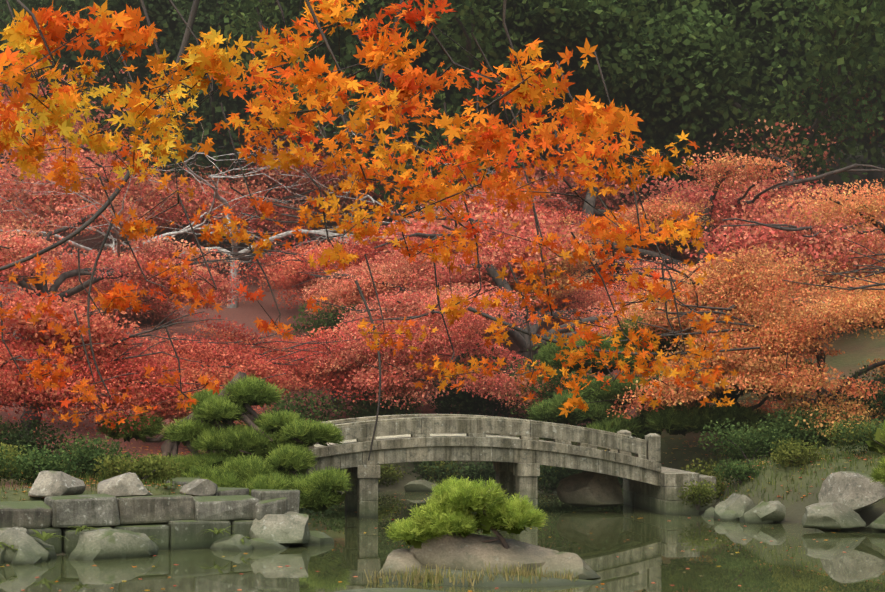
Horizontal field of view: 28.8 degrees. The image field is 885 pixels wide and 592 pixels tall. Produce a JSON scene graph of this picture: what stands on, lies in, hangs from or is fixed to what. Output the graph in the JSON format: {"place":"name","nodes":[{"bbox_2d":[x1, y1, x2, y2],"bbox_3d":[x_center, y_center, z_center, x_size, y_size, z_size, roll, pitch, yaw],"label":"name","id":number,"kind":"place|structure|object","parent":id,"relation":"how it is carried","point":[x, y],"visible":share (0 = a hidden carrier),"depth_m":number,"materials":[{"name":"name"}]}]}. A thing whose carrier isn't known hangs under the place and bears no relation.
{"place":"outdoors","nodes":[
{"label":"outdoors","id":0,"kind":"place"},
{"bbox_2d":[418,461,460,482],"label":"shrub","id":1,"kind":"object","parent":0,"point":[443,464],"depth_m":52.13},
{"bbox_2d":[0,491,884,591],"bbox_3d":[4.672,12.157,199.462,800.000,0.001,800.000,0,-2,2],"label":"pond water","id":2,"kind":"structure","parent":0,"point":[662,552],"depth_m":32.66,"materials":[{"name":"green liquid"}]},
{"bbox_2d":[68,529,154,559],"bbox_3d":[-6.446,4.864,33.392,1.710,0.701,1.257,1,-3,-16],"label":"rock","id":3,"kind":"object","parent":2,"relation":"in","point":[101,544],"depth_m":33.01,"materials":[{"name":"stone"}]},
{"bbox_2d":[249,511,310,544],"bbox_3d":[-3.327,4.787,35.408,1.304,0.646,1.202,0,-2,-10],"label":"rock","id":4,"kind":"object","parent":2,"relation":"on","point":[289,528],"depth_m":35.11,"materials":[{"name":"stone"}]},
{"bbox_2d":[299,531,333,545],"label":"rock","id":5,"kind":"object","parent":2,"relation":"on","point":[318,538],"depth_m":35.59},
{"bbox_2d":[335,588,445,591],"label":"flat rock","id":6,"kind":"object","parent":2,"relation":"on","point":[389,590],"visible":1,"depth_m":27.29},
{"bbox_2d":[376,548,427,579],"bbox_3d":[-0.602,4.677,29.968,1.113,0.511,1.323,0,-2,9],"label":"island rock","id":7,"kind":"object","parent":2,"relation":"on","point":[398,560],"visible":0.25,"depth_m":29.48,"materials":[{"name":"stone"}]},
{"bbox_2d":[56,496,856,590],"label":"floating leaves","id":8,"kind":"object","parent":2,"relation":"on","point":[402,545],"visible":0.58,"depth_m":31.61,"materials":[{"name":"orange plant"}]},
{"bbox_2d":[379,569,600,586],"bbox_3d":[0.846,4.883,29.423,3.913,0.400,1.592,0,-2,2],"label":"island base","id":9,"kind":"object","parent":2,"relation":"on","point":[499,580],"visible":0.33,"depth_m":28.95,"materials":[{"name":"stone"}]},
{"bbox_2d":[364,562,578,585],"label":"island dry grass","id":10,"kind":"structure","parent":9,"relation":"on","point":[432,580],"depth_m":29.02,"materials":[{"name":"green plant"}]},
{"bbox_2d":[409,531,558,573],"bbox_3d":[0.802,4.513,30.229,2.887,0.791,1.597,0,-2,-10],"label":"island rock","id":11,"kind":"object","parent":9,"relation":"on","point":[469,552],"visible":0.56,"depth_m":29.78,"materials":[{"name":"stone"}]},
{"bbox_2d":[383,475,547,548],"bbox_3d":[0.411,3.819,30.025,2.723,1.222,1.512,0,-2,2],"label":"island pine","id":12,"kind":"object","parent":11,"relation":"on","point":[452,505],"depth_m":29.74,"materials":[{"name":"plant"}]},
{"bbox_2d":[533,552,599,579],"bbox_3d":[2.136,4.700,29.944,1.235,0.474,0.918,1,-3,-27],"label":"island rock","id":13,"kind":"object","parent":9,"relation":"on","point":[573,562],"visible":0.6,"depth_m":29.75,"materials":[{"name":"stone"}]},
{"bbox_2d":[0,104,884,554],"bbox_3d":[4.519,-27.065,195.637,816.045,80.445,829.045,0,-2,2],"label":"ground","id":14,"kind":"structure","parent":0,"point":[860,348],"depth_m":54.45,"materials":[{"name":"plant"}]},
{"bbox_2d":[0,532,7,562],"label":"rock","id":15,"kind":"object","parent":14,"relation":"on","point":[2,552],"depth_m":32.24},
{"bbox_2d":[0,527,28,534],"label":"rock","id":16,"kind":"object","parent":15,"relation":"on","point":[6,528],"depth_m":33.05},
{"bbox_2d":[0,446,18,481],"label":"shrub","id":17,"kind":"object","parent":14,"relation":"on","point":[3,463],"visible":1,"depth_m":36.12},
{"bbox_2d":[0,442,42,478],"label":"bank shrub","id":18,"kind":"object","parent":14,"relation":"on","point":[11,449],"depth_m":37.52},
{"bbox_2d":[0,527,48,562],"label":"rock","id":19,"kind":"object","parent":14,"relation":"on","point":[14,536],"depth_m":32.46,"materials":[{"name":"stone"}]},
{"bbox_2d":[11,541,50,564],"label":"rock","id":20,"kind":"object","parent":14,"relation":"on","point":[25,554],"depth_m":32.12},
{"bbox_2d":[6,444,81,485],"bbox_3d":[-8.511,3.653,36.315,1.801,1.042,1.268,-2,-3,38],"label":"shrub","id":21,"kind":"object","parent":14,"relation":"on","point":[45,463],"depth_m":36.14,"materials":[{"name":"plant"}]},
{"bbox_2d":[0,416,87,472],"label":"bank shrub","id":22,"kind":"object","parent":14,"relation":"on","point":[18,440],"visible":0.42,"depth_m":40.63,"materials":[{"name":"plant"}]},
{"bbox_2d":[32,537,56,558],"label":"rock","id":23,"kind":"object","parent":14,"relation":"on","point":[52,552],"depth_m":33.14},
{"bbox_2d":[0,0,96,150],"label":"evergreen","id":24,"kind":"object","parent":14,"relation":"on","point":[72,34],"depth_m":105.29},
{"bbox_2d":[28,470,85,497],"bbox_3d":[-7.817,3.806,34.851,1.167,0.549,0.975,1,-3,-21],"label":"rock","id":25,"kind":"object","parent":14,"relation":"on","point":[52,483],"depth_m":34.57,"materials":[{"name":"stone"}]},
{"bbox_2d":[0,81,126,197],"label":"hill maple","id":26,"kind":"object","parent":14,"relation":"on","point":[52,127],"depth_m":86.80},
{"bbox_2d":[0,60,157,158],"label":"hill maple","id":27,"kind":"object","parent":14,"relation":"on","point":[8,99],"depth_m":85.98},
{"bbox_2d":[0,94,170,176],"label":"hill maple","id":28,"kind":"object","parent":14,"relation":"on","point":[98,116],"depth_m":82.22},
{"bbox_2d":[52,432,143,479],"bbox_3d":[-7.942,3.770,39.174,2.406,1.293,1.702,-2,-3,41],"label":"bank shrub","id":29,"kind":"object","parent":14,"relation":"on","point":[89,456],"depth_m":39.02,"materials":[{"name":"plant"}]},
{"bbox_2d":[50,0,146,89],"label":"evergreen","id":30,"kind":"object","parent":14,"relation":"on","point":[86,9],"depth_m":103.19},
{"bbox_2d":[0,276,223,413],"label":"maple","id":31,"kind":"object","parent":14,"relation":"on","point":[100,330],"depth_m":41.56,"materials":[{"name":"plant"}]},
{"bbox_2d":[0,129,246,278],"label":"hill maple","id":32,"kind":"object","parent":14,"relation":"on","point":[48,199],"depth_m":69.76,"materials":[{"name":"plant"}]},
{"bbox_2d":[97,472,151,496],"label":"rock","id":33,"kind":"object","parent":14,"relation":"on","point":[129,484],"depth_m":35.25,"materials":[{"name":"stone"}]},
{"bbox_2d":[0,187,266,325],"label":"maple","id":34,"kind":"object","parent":14,"relation":"on","point":[25,248],"depth_m":59.86,"materials":[{"name":"plant"}]},
{"bbox_2d":[0,0,270,260],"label":"evergreen","id":35,"kind":"object","parent":14,"relation":"on","point":[116,66],"depth_m":74.89,"materials":[{"name":"plant"}]},
{"bbox_2d":[92,453,184,483],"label":"shrub","id":36,"kind":"object","parent":14,"relation":"on","point":[147,466],"depth_m":37.28,"materials":[{"name":"plant"}]},
{"bbox_2d":[136,533,158,554],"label":"rock","id":37,"kind":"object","parent":14,"relation":"on","point":[156,549],"depth_m":33.78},
{"bbox_2d":[0,476,299,554],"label":"stone retaining wall","id":38,"kind":"structure","parent":14,"relation":"on","point":[174,522],"depth_m":34.57,"materials":[{"name":"stone"}]},
{"bbox_2d":[0,482,248,550],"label":"wall ferns","id":39,"kind":"object","parent":38,"relation":"on","point":[45,536],"depth_m":33.10,"materials":[{"name":"green plant"}]},
{"bbox_2d":[0,136,319,263],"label":"tree branches","id":40,"kind":"object","parent":14,"relation":"on","point":[113,244],"visible":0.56,"depth_m":64.99,"materials":[{"name":"grey plant"}]},
{"bbox_2d":[42,92,285,181],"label":"hill maple","id":41,"kind":"object","parent":14,"relation":"on","point":[97,157],"depth_m":79.35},
{"bbox_2d":[0,152,352,254],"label":"maple","id":42,"kind":"object","parent":14,"relation":"on","point":[263,225],"depth_m":72.93,"materials":[{"name":"plant"}]},
{"bbox_2d":[0,289,358,443],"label":"maple","id":43,"kind":"object","parent":14,"relation":"on","point":[206,355],"depth_m":42.38,"materials":[{"name":"plant"}]},
{"bbox_2d":[180,478,217,495],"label":"rock","id":44,"kind":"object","parent":14,"relation":"on","point":[199,487],"depth_m":36.13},
{"bbox_2d":[98,0,351,257],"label":"evergreen","id":45,"kind":"object","parent":14,"relation":"on","point":[171,24],"depth_m":76.03,"materials":[{"name":"plant"}]},
{"bbox_2d":[96,372,354,511],"bbox_3d":[-5.314,3.374,40.468,7.292,3.203,3.091,-1,-3,21],"label":"leaning pine","id":46,"kind":"object","parent":14,"relation":"on","point":[282,451],"depth_m":40.04,"materials":[{"name":"plant"}]},
{"bbox_2d":[210,534,252,550],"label":"rock","id":47,"kind":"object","parent":14,"relation":"on","point":[232,543],"depth_m":34.57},
{"bbox_2d":[101,142,435,250],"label":"maple","id":48,"kind":"object","parent":14,"relation":"on","point":[323,180],"depth_m":73.41,"materials":[{"name":"plant"}]},
{"bbox_2d":[249,538,290,548],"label":"rock","id":49,"kind":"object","parent":14,"relation":"on","point":[259,543],"depth_m":34.69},
{"bbox_2d":[0,93,589,307],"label":"bare tree limbs","id":50,"kind":"object","parent":14,"relation":"on","point":[286,233],"visible":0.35,"depth_m":67.17,"materials":[{"name":"grey plant"}]},
{"bbox_2d":[263,384,348,421],"bbox_3d":[-4.306,3.619,53.330,2.737,1.818,1.909,1,-3,-21],"label":"olive shrub","id":51,"kind":"object","parent":14,"relation":"on","point":[291,406],"depth_m":53.15,"materials":[{"name":"plant"}]},
{"bbox_2d":[291,297,374,344],"bbox_3d":[-3.516,0.913,62.015,3.796,2.274,3.649,0,-2,2],"label":"shrub","id":52,"kind":"object","parent":14,"relation":"on","point":[317,323],"depth_m":61.44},
{"bbox_2d":[86,94,579,182],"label":"hill maple","id":53,"kind":"object","parent":14,"relation":"on","point":[286,141],"depth_m":77.20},
{"bbox_2d":[238,325,456,408],"bbox_3d":[-3.417,2.353,56.142,7.841,2.836,7.687,0,-2,2],"label":"maple foliage","id":54,"kind":"object","parent":14,"relation":"on","point":[299,367],"depth_m":53.86,"materials":[{"name":"plant"}]},
{"bbox_2d":[347,61,383,246],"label":"old trunk","id":55,"kind":"object","parent":14,"relation":"on","point":[372,148],"visible":0.04,"depth_m":74.68,"materials":[{"name":"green plant"}]},
{"bbox_2d":[325,332,425,418],"bbox_3d":[-2.139,2.839,54.858,3.296,3.470,2.909,0,-2,2],"label":"olive shrub","id":56,"kind":"object","parent":14,"relation":"on","point":[363,395],"depth_m":54.69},
{"bbox_2d":[0,0,759,460],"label":"maple","id":57,"kind":"object","parent":14,"relation":"on","point":[206,56],"depth_m":5.34,"materials":[{"name":"plant"}]},
{"bbox_2d":[175,106,590,298],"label":"bare tree limbs","id":58,"kind":"object","parent":14,"relation":"on","point":[364,198],"visible":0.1,"depth_m":64.64,"materials":[{"name":"grey plant"}]},
{"bbox_2d":[346,390,423,417],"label":"shrub","id":59,"kind":"object","parent":14,"relation":"on","point":[364,413],"depth_m":54.01,"materials":[{"name":"plant"}]},
{"bbox_2d":[378,464,406,486],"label":"waterline shrub","id":60,"kind":"object","parent":14,"relation":"on","point":[386,472],"depth_m":51.59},
{"bbox_2d":[175,127,613,220],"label":"maple","id":61,"kind":"object","parent":14,"relation":"on","point":[255,178],"depth_m":76.05,"materials":[{"name":"plant"}]},
{"bbox_2d":[205,0,590,293],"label":"evergreen","id":62,"kind":"object","parent":14,"relation":"on","point":[350,48],"depth_m":67.90,"materials":[{"name":"plant"}]},
{"bbox_2d":[245,0,550,232],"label":"evergreen","id":63,"kind":"object","parent":14,"relation":"on","point":[336,40],"depth_m":72.57,"materials":[{"name":"plant"}]},
{"bbox_2d":[204,190,615,309],"bbox_3d":[-1.239,-1.336,67.496,16.468,5.012,16.374,0,-2,2],"label":"maple","id":64,"kind":"object","parent":14,"relation":"on","point":[290,277],"depth_m":63.02,"materials":[{"name":"plant"}]},
{"bbox_2d":[404,480,437,491],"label":"shore rock","id":65,"kind":"object","parent":14,"relation":"on","point":[419,486],"visible":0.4,"depth_m":50.97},
{"bbox_2d":[404,461,474,484],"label":"waterline shrub","id":66,"kind":"object","parent":14,"relation":"on","point":[440,472],"visible":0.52,"depth_m":52.03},
{"bbox_2d":[0,326,883,499],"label":"fallen leaves on banks","id":67,"kind":"object","parent":14,"relation":"on","point":[340,413],"visible":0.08,"depth_m":50.61,"materials":[{"name":"red plant"}]},
{"bbox_2d":[0,418,884,503],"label":"bank grass tufts","id":68,"kind":"object","parent":14,"relation":"on","point":[87,477],"visible":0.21,"depth_m":42.03,"materials":[{"name":"green plant"}]},
{"bbox_2d":[305,287,587,413],"bbox_3d":[0.243,1.965,55.556,9.482,4.294,8.915,0,-2,2],"label":"maple tree","id":69,"kind":"object","parent":14,"relation":"on","point":[504,381],"depth_m":52.69,"materials":[{"name":"plant"}]},
{"bbox_2d":[337,0,590,166],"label":"evergreen","id":70,"kind":"object","parent":14,"relation":"on","point":[556,103],"depth_m":69.15,"materials":[{"name":"plant"}]},
{"bbox_2d":[425,380,511,415],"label":"shrub","id":71,"kind":"object","parent":14,"relation":"on","point":[452,410],"depth_m":54.13,"materials":[{"name":"plant"}]},
{"bbox_2d":[223,414,715,517],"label":"stone bridge","id":72,"kind":"structure","parent":14,"relation":"on","point":[650,483],"depth_m":42.70,"materials":[{"name":"stone"}]},
{"bbox_2d":[454,461,495,483],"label":"waterline shrub","id":73,"kind":"object","parent":14,"relation":"on","point":[487,472],"depth_m":51.99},
{"bbox_2d":[316,141,658,240],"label":"hill maple","id":74,"kind":"object","parent":14,"relation":"on","point":[616,207],"depth_m":73.54,"materials":[{"name":"plant"}]},
{"bbox_2d":[445,343,541,418],"bbox_3d":[1.772,3.006,54.447,3.444,3.074,2.604,0,-2,2],"label":"shrub","id":75,"kind":"object","parent":14,"relation":"on","point":[471,401],"depth_m":54.16,"materials":[{"name":"plant"}]},
{"bbox_2d":[292,227,793,371],"bbox_3d":[3.694,0.682,56.338,17.141,6.134,14.469,1,-3,-17],"label":"maple","id":76,"kind":"object","parent":14,"relation":"on","point":[346,290],"depth_m":56.25,"materials":[{"name":"plant"}]},
{"bbox_2d":[253,163,836,327],"bbox_3d":[4.591,-2.052,65.213,23.253,6.770,22.488,0,-2,2],"label":"hill maple","id":77,"kind":"object","parent":14,"relation":"on","point":[527,228],"depth_m":59.24,"materials":[{"name":"plant"}]},
{"bbox_2d":[507,329,601,444],"bbox_3d":[3.671,3.006,53.098,3.480,3.999,2.589,0,-2,2],"label":"evergreen","id":78,"kind":"object","parent":14,"relation":"on","point":[552,381],"depth_m":52.74,"materials":[{"name":"plant"}]},
{"bbox_2d":[538,466,578,485],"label":"waterline shrub","id":79,"kind":"object","parent":14,"relation":"on","point":[548,475],"depth_m":51.55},
{"bbox_2d":[537,465,585,492],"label":"shore shrub","id":80,"kind":"object","parent":14,"relation":"on","point":[564,472],"depth_m":50.71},
{"bbox_2d":[241,155,884,295],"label":"hill maple","id":81,"kind":"object","parent":14,"relation":"on","point":[721,203],"depth_m":63.42,"materials":[{"name":"plant"}]},
{"bbox_2d":[545,108,602,172],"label":"maple tree","id":82,"kind":"object","parent":14,"relation":"on","point":[572,141],"depth_m":82.82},
{"bbox_2d":[557,471,623,506],"bbox_3d":[3.785,4.973,44.800,1.370,1.019,1.685,2,-3,-35],"label":"rock","id":83,"kind":"object","parent":14,"relation":"on","point":[589,489],"visible":0.9,"depth_m":44.43,"materials":[{"name":"stone"}]},
{"bbox_2d":[453,151,884,308],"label":"maple","id":84,"kind":"object","parent":14,"relation":"on","point":[656,211],"depth_m":60.00,"materials":[{"name":"plant"}]},
{"bbox_2d":[525,313,815,447],"bbox_3d":[6.795,2.525,49.531,8.621,4.200,3.408,0,-2,2],"label":"pine","id":85,"kind":"object","parent":14,"relation":"on","point":[671,420],"depth_m":48.70,"materials":[{"name":"plant"}]},
{"bbox_2d":[522,0,838,203],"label":"evergreen","id":86,"kind":"object","parent":14,"relation":"on","point":[650,79],"depth_m":67.21,"materials":[{"name":"plant"}]},
{"bbox_2d":[677,479,719,509],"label":"round shrub","id":87,"kind":"object","parent":14,"relation":"on","point":[702,491],"depth_m":42.62,"materials":[{"name":"plant"}]},
{"bbox_2d":[681,458,722,479],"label":"shrub","id":88,"kind":"object","parent":14,"relation":"on","point":[709,472],"visible":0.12,"depth_m":45.98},
{"bbox_2d":[701,507,714,516],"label":"shore rock","id":89,"kind":"object","parent":14,"relation":"on","point":[708,512],"visible":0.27,"depth_m":42.44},
{"bbox_2d":[715,475,733,497],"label":"bank shrub","id":90,"kind":"object","parent":14,"relation":"on","point":[718,483],"depth_m":43.78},
{"bbox_2d":[714,499,739,520],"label":"shore rock","id":91,"kind":"object","parent":14,"relation":"on","point":[720,513],"visible":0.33,"depth_m":41.45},
{"bbox_2d":[585,178,884,374],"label":"maple","id":92,"kind":"object","parent":14,"relation":"on","point":[747,292],"depth_m":46.45,"materials":[{"name":"plant"}]},
{"bbox_2d":[588,119,884,291],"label":"hill maple","id":93,"kind":"object","parent":14,"relation":"on","point":[819,243],"depth_m":59.16,"materials":[{"name":"plant"}]},
{"bbox_2d":[712,458,762,484],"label":"bank shrub","id":94,"kind":"object","parent":14,"relation":"on","point":[740,470],"depth_m":42.91,"materials":[{"name":"plant"}]},
{"bbox_2d":[724,493,754,517],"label":"boulder","id":95,"kind":"object","parent":14,"relation":"on","point":[740,505],"visible":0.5,"depth_m":41.54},
{"bbox_2d":[714,429,770,461],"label":"bank shrub","id":96,"kind":"object","parent":14,"relation":"on","point":[737,457],"depth_m":45.17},
{"bbox_2d":[606,329,884,436],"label":"maple tree","id":97,"kind":"object","parent":14,"relation":"on","point":[774,382],"depth_m":45.77,"materials":[{"name":"plant"}]},
{"bbox_2d":[660,1,840,190],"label":"evergreen","id":98,"kind":"object","parent":14,"relation":"on","point":[801,75],"depth_m":78.41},
{"bbox_2d":[698,418,807,462],"bbox_3d":[7.933,3.830,44.407,3.242,1.428,1.623,1,-3,-23],"label":"shrub","id":99,"kind":"object","parent":14,"relation":"on","point":[762,440],"depth_m":44.17,"materials":[{"name":"plant"}]},
{"bbox_2d":[628,0,884,207],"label":"evergreen","id":100,"kind":"object","parent":14,"relation":"on","point":[846,11],"depth_m":68.06,"materials":[{"name":"plant"}]},
{"bbox_2d":[740,501,775,523],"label":"shore rock","id":101,"kind":"object","parent":14,"relation":"on","point":[750,516],"visible":0.44,"depth_m":40.49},
{"bbox_2d":[731,413,806,444],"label":"bank shrub","id":102,"kind":"object","parent":14,"relation":"on","point":[762,426],"visible":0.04,"depth_m":46.70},
{"bbox_2d":[756,501,785,521],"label":"boulder","id":103,"kind":"object","parent":14,"relation":"on","point":[774,511],"visible":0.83,"depth_m":40.33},
{"bbox_2d":[770,437,830,468],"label":"bank shrub","id":104,"kind":"object","parent":14,"relation":"on","point":[787,453],"depth_m":42.49,"materials":[{"name":"plant"}]},
{"bbox_2d":[752,12,852,200],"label":"tree","id":105,"kind":"object","parent":14,"relation":"on","point":[768,134],"depth_m":81.12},
{"bbox_2d":[757,402,854,448],"bbox_3d":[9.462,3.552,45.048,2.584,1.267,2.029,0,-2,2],"label":"shrub","id":106,"kind":"object","parent":14,"relation":"on","point":[806,434],"depth_m":44.59,"materials":[{"name":"plant"}]},
{"bbox_2d":[732,66,884,175],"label":"evergreen","id":107,"kind":"object","parent":14,"relation":"on","point":[845,116],"depth_m":77.72,"materials":[{"name":"plant"}]},
{"bbox_2d":[801,502,865,528],"bbox_3d":[8.784,4.928,38.656,1.531,0.579,1.013,1,-3,-16],"label":"boulder","id":108,"kind":"object","parent":14,"relation":"on","point":[830,515],"visible":1,"depth_m":38.34,"materials":[{"name":"stone"}]},
{"bbox_2d":[790,0,884,184],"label":"evergreen","id":109,"kind":"object","parent":14,"relation":"on","point":[873,152],"depth_m":76.20,"materials":[{"name":"plant"}]},
{"bbox_2d":[823,420,875,448],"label":"bank shrub","id":110,"kind":"object","parent":14,"relation":"on","point":[836,432],"depth_m":43.80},
{"bbox_2d":[815,238,884,321],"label":"branches","id":111,"kind":"object","parent":14,"relation":"on","point":[880,271],"depth_m":45.30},
{"bbox_2d":[818,471,884,511],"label":"boulder","id":112,"kind":"object","parent":14,"relation":"on","point":[856,491],"visible":0.77,"depth_m":39.34,"materials":[{"name":"stone"}]},
{"bbox_2d":[831,415,884,456],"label":"bank shrub","id":113,"kind":"object","parent":14,"relation":"on","point":[860,433],"depth_m":42.15,"materials":[{"name":"plant"}]},
{"bbox_2d":[834,365,884,416],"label":"bank shrub","id":114,"kind":"object","parent":14,"relation":"on","point":[869,380],"depth_m":46.92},
{"bbox_2d":[860,381,884,420],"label":"bank shrub","id":115,"kind":"object","parent":14,"relation":"on","point":[876,402],"visible":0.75,"depth_m":44.89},
{"bbox_2d":[865,512,884,529],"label":"boulder","id":116,"kind":"object","parent":14,"relation":"on","point":[878,523],"visible":1,"depth_m":38.15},
{"bbox_2d":[865,421,884,484],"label":"pine","id":117,"kind":"object","parent":14,"relation":"on","point":[878,474],"depth_m":37.41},
{"bbox_2d":[618,477,622,488],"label":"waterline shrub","id":118,"kind":"object","parent":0,"point":[620,481],"depth_m":49.43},
{"bbox_2d":[820,71,881,180],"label":"tree","id":119,"kind":"object","parent":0,"point":[871,175],"depth_m":85.41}
]}

